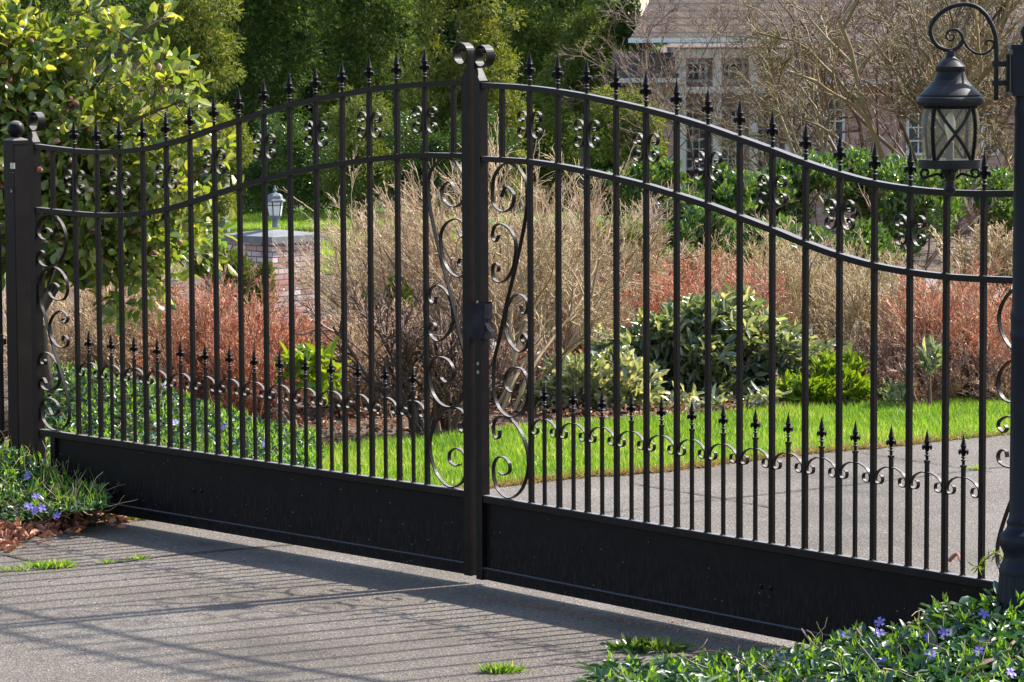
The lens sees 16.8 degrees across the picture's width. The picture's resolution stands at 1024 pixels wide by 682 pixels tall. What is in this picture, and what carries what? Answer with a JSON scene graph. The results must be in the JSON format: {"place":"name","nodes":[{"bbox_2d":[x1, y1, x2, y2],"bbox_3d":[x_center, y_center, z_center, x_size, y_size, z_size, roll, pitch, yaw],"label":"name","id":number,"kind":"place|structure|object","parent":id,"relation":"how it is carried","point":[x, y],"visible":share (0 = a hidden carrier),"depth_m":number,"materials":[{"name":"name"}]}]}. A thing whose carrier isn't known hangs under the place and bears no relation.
{"place":"outdoors","nodes":[
{"label":"outdoors","id":0,"kind":"place"},
{"bbox_2d":[32,0,172,138],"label":"tree","id":1,"kind":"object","parent":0,"point":[141,52],"depth_m":61.89,"materials":[{"name":"plant"}]},
{"bbox_2d":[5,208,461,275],"bbox_3d":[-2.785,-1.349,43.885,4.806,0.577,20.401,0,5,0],"label":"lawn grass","id":2,"kind":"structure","parent":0,"point":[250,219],"depth_m":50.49,"materials":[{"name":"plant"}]},
{"bbox_2d":[4,206,729,277],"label":"lawn","id":3,"kind":"structure","parent":0,"point":[301,209],"depth_m":51.83,"materials":[{"name":"plant"}]},
{"bbox_2d":[4,0,149,215],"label":"conifer tree","id":4,"kind":"object","parent":3,"relation":"on","point":[51,8],"visible":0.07,"depth_m":52.46,"materials":[{"name":"green plant"}]},
{"bbox_2d":[103,0,247,213],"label":"conifer tree","id":5,"kind":"object","parent":3,"relation":"on","point":[191,32],"visible":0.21,"depth_m":51.44,"materials":[{"name":"green plant"}]},
{"bbox_2d":[199,144,229,232],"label":"shrub","id":6,"kind":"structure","parent":3,"relation":"on","point":[221,224],"depth_m":46.55,"materials":[{"name":"green plant"}]},
{"bbox_2d":[174,105,259,232],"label":"rounded shrub tree","id":7,"kind":"object","parent":3,"relation":"on","point":[224,206],"visible":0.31,"depth_m":45.28,"materials":[{"name":"plant"}]},
{"bbox_2d":[183,0,341,213],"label":"conifer tree","id":8,"kind":"object","parent":3,"relation":"on","point":[257,14],"visible":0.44,"depth_m":53.45,"materials":[{"name":"green plant"}]},
{"bbox_2d":[229,105,351,218],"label":"rounded shrub tree","id":9,"kind":"object","parent":3,"relation":"on","point":[303,188],"visible":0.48,"depth_m":48.09,"materials":[{"name":"green plant"}]},
{"bbox_2d":[319,85,404,228],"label":"conifer tree","id":10,"kind":"object","parent":3,"relation":"on","point":[357,143],"visible":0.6,"depth_m":47.11,"materials":[{"name":"green plant"}]},
{"bbox_2d":[293,0,441,210],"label":"conifer tree","id":11,"kind":"object","parent":3,"relation":"on","point":[374,51],"visible":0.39,"depth_m":54.40,"materials":[{"name":"green plant"}]},
{"bbox_2d":[365,101,521,216],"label":"bushy evergreen","id":12,"kind":"object","parent":3,"relation":"on","point":[443,144],"visible":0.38,"depth_m":47.60,"materials":[{"name":"green plant"}]},
{"bbox_2d":[380,0,537,213],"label":"conifer tree","id":13,"kind":"object","parent":3,"relation":"on","point":[456,72],"visible":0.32,"depth_m":52.98,"materials":[{"name":"green plant"}]},
{"bbox_2d":[531,4,649,224],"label":"conifer tree","id":14,"kind":"object","parent":3,"relation":"on","point":[581,31],"visible":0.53,"depth_m":49.45,"materials":[{"name":"green plant"}]},
{"bbox_2d":[581,0,660,220],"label":"conifer tree","id":15,"kind":"object","parent":3,"relation":"on","point":[622,29],"visible":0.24,"depth_m":49.92,"materials":[{"name":"green plant"}]},
{"bbox_2d":[577,81,669,171],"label":"bushy evergreen","id":16,"kind":"object","parent":3,"relation":"on","point":[606,144],"visible":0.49,"depth_m":45.58,"materials":[{"name":"plant"}]},
{"bbox_2d":[593,0,780,171],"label":"bare tree","id":17,"kind":"object","parent":3,"relation":"on","point":[723,64],"visible":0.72,"depth_m":43.61,"materials":[{"name":"plant"}]},
{"bbox_2d":[551,0,848,227],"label":"bare tree","id":18,"kind":"object","parent":3,"relation":"on","point":[644,67],"visible":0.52,"depth_m":46.66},
{"bbox_2d":[0,435,1009,681],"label":"driveway","id":19,"kind":"structure","parent":0,"point":[372,629],"depth_m":11.64,"materials":[{"name":"asphalt"}]},
{"bbox_2d":[0,564,28,570],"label":"weed tuft","id":20,"kind":"object","parent":19,"relation":"on","point":[11,568],"visible":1,"depth_m":12.31,"materials":[{"name":"green plant"}]},
{"bbox_2d":[14,558,78,568],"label":"weed tuft","id":21,"kind":"object","parent":19,"relation":"on","point":[45,565],"visible":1,"depth_m":12.36,"materials":[{"name":"green plant"}]},
{"bbox_2d":[124,554,150,559],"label":"weed tuft","id":22,"kind":"object","parent":19,"relation":"on","point":[138,557],"visible":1,"depth_m":12.55,"materials":[{"name":"green plant"}]},
{"bbox_2d":[0,544,288,571],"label":"pavement joint","id":23,"kind":"object","parent":19,"relation":"on","point":[155,556],"visible":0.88,"depth_m":12.63,"materials":[{"name":"concrete"}]},
{"bbox_2d":[471,657,531,673],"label":"weed tuft","id":24,"kind":"object","parent":19,"relation":"on","point":[501,667],"visible":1,"depth_m":10.32,"materials":[{"name":"green plant"}]},
{"bbox_2d":[478,594,789,649],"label":"seed litter","id":25,"kind":"object","parent":19,"relation":"on","point":[638,623],"visible":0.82,"depth_m":11.15,"materials":[{"name":"brown plant"}]},
{"bbox_2d":[599,632,696,652],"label":"leafy weed","id":26,"kind":"object","parent":19,"relation":"on","point":[643,644],"visible":1,"depth_m":10.66,"materials":[{"name":"green plant"}]},
{"bbox_2d":[473,45,1013,653],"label":"metal gate","id":27,"kind":"structure","parent":19,"relation":"on","point":[755,585],"depth_m":10.98,"materials":[{"name":"metal"}]},
{"bbox_2d":[467,301,495,339],"bbox_3d":[-0.099,-0.070,11.869,0.046,0.130,0.126,-5,7,-40],"label":"gate latch","id":28,"kind":"object","parent":27,"relation":"attached to","point":[479,324],"visible":1,"depth_m":11.85,"materials":[{"name":"metal"}]},
{"bbox_2d":[731,466,1002,497],"bbox_3d":[1.601,0.584,14.634,1.859,0.001,0.028,-4,7,-38],"label":"pavement joint","id":29,"kind":"object","parent":19,"relation":"on","point":[858,483],"visible":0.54,"depth_m":14.48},
{"bbox_2d":[948,553,959,561],"bbox_3d":[1.573,0.773,12.223,0.029,0.041,0.200,-1,5,-7],"label":"rusty pipe","id":30,"kind":"object","parent":19,"relation":"on","point":[952,557],"visible":0.68,"depth_m":12.29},
{"bbox_2d":[916,2,1023,626],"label":"lamp post","id":31,"kind":"object","parent":19,"relation":"on","point":[950,86],"visible":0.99,"depth_m":9.49,"materials":[{"name":"metal"}]},
{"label":"soil bank","id":32,"kind":"structure","parent":19,"relation":"on","visible":0},
{"bbox_2d":[575,580,1023,681],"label":"periwinkle cover","id":33,"kind":"object","parent":32,"relation":"on","point":[931,639],"visible":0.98,"depth_m":9.63,"materials":[{"name":"green plant"}]},
{"bbox_2d":[693,650,766,663],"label":"fallen twig","id":34,"kind":"object","parent":33,"relation":"on","point":[725,654],"visible":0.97,"depth_m":10.10,"materials":[{"name":"wood"}]},
{"bbox_2d":[801,628,837,654],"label":"fallen twig","id":35,"kind":"object","parent":33,"relation":"on","point":[802,630],"visible":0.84,"depth_m":9.97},
{"bbox_2d":[967,548,1002,574],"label":"climbing shoot","id":36,"kind":"object","parent":33,"relation":"on","point":[982,560],"visible":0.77,"depth_m":9.70,"materials":[{"name":"green plant"}]},
{"bbox_2d":[964,636,1023,679],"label":"fallen twig","id":37,"kind":"object","parent":33,"relation":"on","point":[991,660],"visible":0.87,"depth_m":9.07,"materials":[{"name":"wood"}]},
{"bbox_2d":[0,43,1012,536],"bbox_3d":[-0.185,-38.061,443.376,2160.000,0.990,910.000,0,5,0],"label":"ground","id":38,"kind":"structure","parent":0,"point":[938,261],"depth_m":24.15,"materials":[{"name":"soil"}]},
{"bbox_2d":[0,223,7,491],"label":"side fence","id":39,"kind":"object","parent":38,"relation":"on","point":[2,419],"visible":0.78,"depth_m":14.13,"materials":[{"name":"black paint"}]},
{"bbox_2d":[2,120,32,500],"bbox_3d":[-1.999,-0.117,14.029,0.094,1.549,0.087,-5,7,-42],"label":"gate post","id":40,"kind":"object","parent":38,"relation":"on","point":[18,287],"visible":0.96,"depth_m":14.00,"materials":[{"name":"metal"}]},
{"bbox_2d":[28,43,475,575],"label":"metal gate","id":41,"kind":"structure","parent":40,"relation":"attached to","point":[426,523],"depth_m":12.74,"materials":[{"name":"metal"}]},
{"bbox_2d":[0,431,137,523],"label":"periwinkle cover","id":42,"kind":"object","parent":38,"relation":"on","point":[34,503],"visible":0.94,"depth_m":13.47,"materials":[{"name":"green plant"}]},
{"bbox_2d":[0,437,101,517],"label":"long grass","id":43,"kind":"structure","parent":42,"relation":"on","point":[48,479],"depth_m":13.52,"materials":[{"name":"plant"}]},
{"bbox_2d":[0,504,144,551],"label":"fallen leaves","id":44,"kind":"object","parent":38,"relation":"on","point":[14,533],"visible":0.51,"depth_m":13.21,"materials":[{"name":"brown plant"}]},
{"bbox_2d":[86,512,145,519],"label":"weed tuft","id":45,"kind":"object","parent":38,"relation":"on","point":[103,516],"visible":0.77,"depth_m":13.56,"materials":[{"name":"green plant"}]},
{"bbox_2d":[0,0,243,429],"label":"camellia","id":46,"kind":"object","parent":38,"relation":"on","point":[47,60],"visible":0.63,"depth_m":15.16,"materials":[{"name":"green plant"}]},
{"bbox_2d":[2,250,283,422],"bbox_3d":[-1.997,0.023,17.182,1.776,1.226,1.697,0,5,0],"label":"twiggy shrub","id":47,"kind":"object","parent":38,"relation":"on","point":[59,328],"visible":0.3,"depth_m":16.82,"materials":[{"name":"brown plant"}]},
{"bbox_2d":[45,351,336,467],"bbox_3d":[-1.494,0.324,15.034,1.521,0.474,1.804,0,5,0],"label":"periwinkle cover","id":48,"kind":"object","parent":38,"relation":"on","point":[68,377],"visible":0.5,"depth_m":15.19,"materials":[{"name":"green plant"}]},
{"bbox_2d":[155,240,288,322],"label":"cypress shrub","id":49,"kind":"object","parent":38,"relation":"on","point":[251,274],"visible":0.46,"depth_m":22.43,"materials":[{"name":"plant"}]},
{"bbox_2d":[126,273,351,422],"bbox_3d":[-1.332,0.017,16.957,1.147,0.750,1.395,0,5,0],"label":"twiggy shrub","id":50,"kind":"object","parent":38,"relation":"on","point":[253,333],"visible":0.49,"depth_m":16.73,"materials":[{"name":"plant"}]},
{"bbox_2d":[221,229,325,321],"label":"brick pillar","id":51,"kind":"structure","parent":38,"relation":"on","point":[252,242],"depth_m":25.84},
{"bbox_2d":[268,186,285,227],"bbox_3d":[-1.778,-1.011,26.015,0.159,0.316,0.162,0,5,0],"label":"pillar lantern","id":52,"kind":"object","parent":51,"relation":"on","point":[276,201],"visible":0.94,"depth_m":25.98,"materials":[{"name":"grey metal"}]},
{"bbox_2d":[246,335,351,428],"bbox_3d":[-0.972,0.220,16.080,0.380,0.512,0.567,-2,6,-22],"label":"leafy sapling","id":53,"kind":"object","parent":38,"relation":"on","point":[327,353],"visible":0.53,"depth_m":15.96,"materials":[{"name":"green plant"}]},
{"bbox_2d":[12,0,667,184],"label":"woodland","id":54,"kind":"object","parent":38,"relation":"on","point":[450,33],"visible":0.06,"depth_m":62.91,"materials":[{"name":"plant"}]},
{"bbox_2d":[277,204,447,323],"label":"twiggy shrub","id":55,"kind":"object","parent":38,"relation":"on","point":[322,290],"visible":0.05,"depth_m":21.50,"materials":[{"name":"brown plant"}]},
{"bbox_2d":[310,275,416,327],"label":"shrub","id":56,"kind":"object","parent":38,"relation":"on","point":[405,293],"visible":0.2,"depth_m":19.43,"materials":[{"name":"plant"}]},
{"bbox_2d":[298,297,437,391],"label":"twiggy shrub","id":57,"kind":"object","parent":38,"relation":"on","point":[348,314],"visible":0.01,"depth_m":18.78,"materials":[{"name":"plant"}]},
{"bbox_2d":[296,284,490,417],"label":"twiggy shrub","id":58,"kind":"object","parent":38,"relation":"on","point":[355,334],"visible":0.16,"depth_m":17.28,"materials":[{"name":"brown plant"}]},
{"bbox_2d":[283,232,525,435],"bbox_3d":[-0.515,-0.033,16.363,1.163,0.970,0.661,0,5,0],"label":"twiggy shrub","id":59,"kind":"object","parent":38,"relation":"on","point":[449,422],"visible":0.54,"depth_m":16.31,"materials":[{"name":"plant"}]},
{"bbox_2d":[269,150,611,345],"bbox_3d":[-0.607,-0.491,20.486,1.537,1.328,2.043,-5,7,-41],"label":"twiggy shrub","id":60,"kind":"object","parent":38,"relation":"on","point":[353,254],"visible":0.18,"depth_m":20.41,"materials":[{"name":"plant"}]},
{"bbox_2d":[4,376,1010,448],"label":"bed litter","id":61,"kind":"object","parent":38,"relation":"on","point":[594,411],"visible":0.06,"depth_m":17.05,"materials":[{"name":"brown plant"}]},
{"bbox_2d":[329,114,698,375],"bbox_3d":[0.001,-0.540,19.732,1.846,1.499,1.648,2,6,24],"label":"twiggy shrub","id":62,"kind":"object","parent":38,"relation":"on","point":[571,331],"visible":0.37,"depth_m":19.50,"materials":[{"name":"plant"}]},
{"bbox_2d":[452,332,578,408],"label":"twiggy shrub","id":63,"kind":"object","parent":38,"relation":"on","point":[537,371],"visible":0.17,"depth_m":17.80,"materials":[{"name":"brown plant"}]},
{"bbox_2d":[491,0,604,210],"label":"conifer tree","id":64,"kind":"object","parent":38,"relation":"on","point":[532,36],"visible":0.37,"depth_m":54.43,"materials":[{"name":"green plant"}]},
{"bbox_2d":[488,203,667,411],"bbox_3d":[0.354,-0.173,17.526,0.908,1.036,1.343,-2,5,-16],"label":"shrub","id":65,"kind":"object","parent":38,"relation":"on","point":[547,279],"visible":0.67,"depth_m":17.63,"materials":[{"name":"plant"}]},
{"bbox_2d":[452,186,735,355],"bbox_3d":[0.513,-0.427,21.096,1.862,1.110,1.463,0,5,0],"label":"twiggy shrub","id":66,"kind":"object","parent":38,"relation":"on","point":[659,237],"visible":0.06,"depth_m":21.04,"materials":[{"name":"yellow plant"}]},
{"bbox_2d":[522,342,669,413],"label":"rhododendron","id":67,"kind":"object","parent":38,"relation":"on","point":[631,371],"visible":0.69,"depth_m":17.33,"materials":[{"name":"green plant"}]},
{"bbox_2d":[541,256,689,355],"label":"twiggy shrub","id":68,"kind":"object","parent":38,"relation":"on","point":[639,299],"visible":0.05,"depth_m":19.99,"materials":[{"name":"plant"}]},
{"bbox_2d":[571,210,700,315],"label":"shrub","id":69,"kind":"object","parent":38,"relation":"on","point":[628,235],"visible":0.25,"depth_m":20.62,"materials":[{"name":"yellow plant"}]},
{"bbox_2d":[603,145,693,247],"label":"laurel bush","id":70,"kind":"object","parent":38,"relation":"on","point":[659,169],"visible":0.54,"depth_m":33.74,"materials":[{"name":"green plant"}]},
{"bbox_2d":[650,204,735,279],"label":"laurel bush","id":71,"kind":"object","parent":38,"relation":"on","point":[688,224],"visible":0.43,"depth_m":26.96,"materials":[{"name":"green plant"}]},
{"bbox_2d":[653,243,767,280],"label":"shrub","id":72,"kind":"object","parent":38,"relation":"on","point":[748,253],"visible":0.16,"depth_m":25.47,"materials":[{"name":"plant"}]},
{"bbox_2d":[629,242,792,336],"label":"twiggy shrub","id":73,"kind":"object","parent":38,"relation":"on","point":[696,284],"visible":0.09,"depth_m":20.57,"materials":[{"name":"plant"}]},
{"bbox_2d":[580,281,852,413],"bbox_3d":[1.084,0.056,18.044,1.483,0.695,1.664,0,5,0],"label":"rhododendron","id":74,"kind":"object","parent":38,"relation":"on","point":[755,346],"visible":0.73,"depth_m":18.18,"materials":[{"name":"green plant"}]},
{"bbox_2d":[649,161,798,272],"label":"laurel bush","id":75,"kind":"object","parent":38,"relation":"on","point":[723,191],"visible":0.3,"depth_m":31.89,"materials":[{"name":"green plant"}]},
{"bbox_2d":[680,0,880,245],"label":"bare tree","id":76,"kind":"object","parent":38,"relation":"on","point":[772,73],"visible":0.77,"depth_m":40.52,"materials":[{"name":"brown plant"}]},
{"bbox_2d":[697,0,876,168],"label":"bare tree","id":77,"kind":"object","parent":38,"relation":"on","point":[799,82],"visible":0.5,"depth_m":41.79,"materials":[{"name":"plant"}]},
{"bbox_2d":[684,214,901,341],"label":"twiggy shrub","id":78,"kind":"object","parent":38,"relation":"on","point":[794,303],"visible":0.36,"depth_m":21.88,"materials":[{"name":"plant"}]},
{"bbox_2d":[744,148,855,270],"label":"laurel bush","id":79,"kind":"object","parent":38,"relation":"on","point":[819,182],"visible":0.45,"depth_m":32.85,"materials":[{"name":"green plant"}]},
{"bbox_2d":[721,212,904,278],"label":"laurel bush","id":80,"kind":"object","parent":38,"relation":"on","point":[884,239],"visible":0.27,"depth_m":30.93,"materials":[{"name":"green plant"}]},
{"bbox_2d":[753,345,878,405],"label":"rhododendron","id":81,"kind":"object","parent":38,"relation":"on","point":[822,379],"visible":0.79,"depth_m":17.55,"materials":[{"name":"green plant"}]},
{"bbox_2d":[612,0,1023,230],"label":"house","id":82,"kind":"structure","parent":38,"relation":"on","point":[687,165],"depth_m":47.84,"materials":[{"name":"brick"}]},
{"bbox_2d":[686,108,705,169],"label":"window","id":83,"kind":"structure","parent":82,"relation":"in","point":[699,147],"depth_m":48.26,"materials":[{"name":"grey glass"}]},
{"bbox_2d":[686,61,706,81],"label":"window","id":84,"kind":"structure","parent":82,"relation":"in","point":[693,68],"depth_m":48.17,"materials":[{"name":"grey glass"}]},
{"bbox_2d":[721,107,743,168],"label":"window","id":85,"kind":"structure","parent":82,"relation":"in","point":[734,113],"depth_m":48.26,"materials":[{"name":"grey glass"}]},
{"bbox_2d":[722,61,744,81],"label":"window","id":86,"kind":"structure","parent":82,"relation":"in","point":[738,62],"depth_m":48.17,"materials":[{"name":"grey glass"}]},
{"bbox_2d":[758,107,778,169],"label":"window","id":87,"kind":"structure","parent":82,"relation":"in","point":[763,114],"depth_m":48.25,"materials":[{"name":"grey glass"}]},
{"bbox_2d":[804,97,821,144],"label":"window","id":88,"kind":"structure","parent":82,"relation":"in","point":[806,97],"depth_m":47.79,"materials":[{"name":"grey glass"}]},
{"bbox_2d":[825,97,844,144],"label":"window","id":89,"kind":"structure","parent":82,"relation":"in","point":[837,127],"depth_m":47.78,"materials":[{"name":"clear glass"}]},
{"bbox_2d":[906,106,930,155],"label":"window","id":90,"kind":"structure","parent":82,"relation":"in","point":[918,152],"depth_m":47.81,"materials":[{"name":"grey glass"}]},
{"bbox_2d":[981,105,999,154],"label":"window","id":91,"kind":"structure","parent":82,"relation":"in","point":[987,147],"depth_m":47.81,"materials":[{"name":"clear glass"}]},
{"bbox_2d":[692,0,1023,241],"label":"bare tree","id":92,"kind":"object","parent":38,"relation":"on","point":[877,100],"visible":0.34,"depth_m":42.28,"materials":[{"name":"plant"}]},
{"bbox_2d":[704,0,1023,227],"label":"bare tree","id":93,"kind":"object","parent":38,"relation":"on","point":[859,130],"visible":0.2,"depth_m":43.31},
{"bbox_2d":[721,0,1023,256],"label":"bare tree","id":94,"kind":"object","parent":38,"relation":"on","point":[980,78],"visible":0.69,"depth_m":37.58,"materials":[{"name":"brown plant"}]},
{"bbox_2d":[822,145,935,271],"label":"laurel bush","id":95,"kind":"object","parent":38,"relation":"on","point":[862,159],"visible":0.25,"depth_m":33.30,"materials":[{"name":"green plant"}]},
{"bbox_2d":[809,238,970,355],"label":"twiggy shrub","id":96,"kind":"object","parent":38,"relation":"on","point":[853,309],"visible":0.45,"depth_m":20.41,"materials":[{"name":"yellow plant"}]},
{"bbox_2d":[813,152,995,274],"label":"laurel bush","id":97,"kind":"object","parent":38,"relation":"on","point":[928,207],"visible":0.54,"depth_m":32.44,"materials":[{"name":"green plant"}]},
{"bbox_2d":[877,334,949,406],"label":"rhododendron","id":98,"kind":"object","parent":38,"relation":"on","point":[928,364],"visible":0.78,"depth_m":17.37,"materials":[{"name":"green plant"}]},
{"bbox_2d":[843,326,988,405],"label":"twiggy shrub","id":99,"kind":"object","parent":38,"relation":"on","point":[886,361],"visible":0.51,"depth_m":17.71,"materials":[{"name":"brown plant"}]},
{"bbox_2d":[850,13,1013,246],"bbox_3d":[5.071,-2.278,37.426,2.655,2.787,2.398,1,5,14],"label":"bare tree","id":100,"kind":"object","parent":38,"relation":"on","point":[903,82],"visible":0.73,"depth_m":36.96,"materials":[{"name":"brown plant"}]},
{"bbox_2d":[863,245,1012,395],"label":"twiggy shrub","id":101,"kind":"object","parent":38,"relation":"on","point":[965,305],"visible":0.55,"depth_m":18.11,"materials":[{"name":"plant"}]},
{"bbox_2d":[917,284,1011,379],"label":"twiggy shrub","id":102,"kind":"object","parent":38,"relation":"on","point":[1007,321],"visible":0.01,"depth_m":18.74,"materials":[{"name":"plant"}]},
{"bbox_2d":[928,219,1012,304],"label":"twiggy shrub","id":103,"kind":"object","parent":38,"relation":"on","point":[1006,252],"visible":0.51,"depth_m":27.82,"materials":[{"name":"beige plant"}]},
{"bbox_2d":[932,341,1010,401],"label":"twiggy shrub","id":104,"kind":"object","parent":38,"relation":"on","point":[991,389],"visible":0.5,"depth_m":17.78,"materials":[{"name":"brown plant"}]},
{"bbox_2d":[950,165,1013,249],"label":"laurel bush","id":105,"kind":"object","parent":38,"relation":"on","point":[1001,208],"visible":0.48,"depth_m":33.57,"materials":[{"name":"green plant"}]},
{"bbox_2d":[262,393,1010,488],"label":"lawn","id":106,"kind":"structure","parent":0,"point":[580,453],"depth_m":15.73,"materials":[{"name":"plant"}]},
{"bbox_2d":[628,0,648,15],"label":"sky","id":107,"kind":"structure","parent":0,"point":[643,6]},
{"bbox_2d":[440,278,1011,353],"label":"road","id":108,"kind":"structure","parent":0,"point":[926,279],"depth_m":30.50,"materials":[{"name":"asphalt"}]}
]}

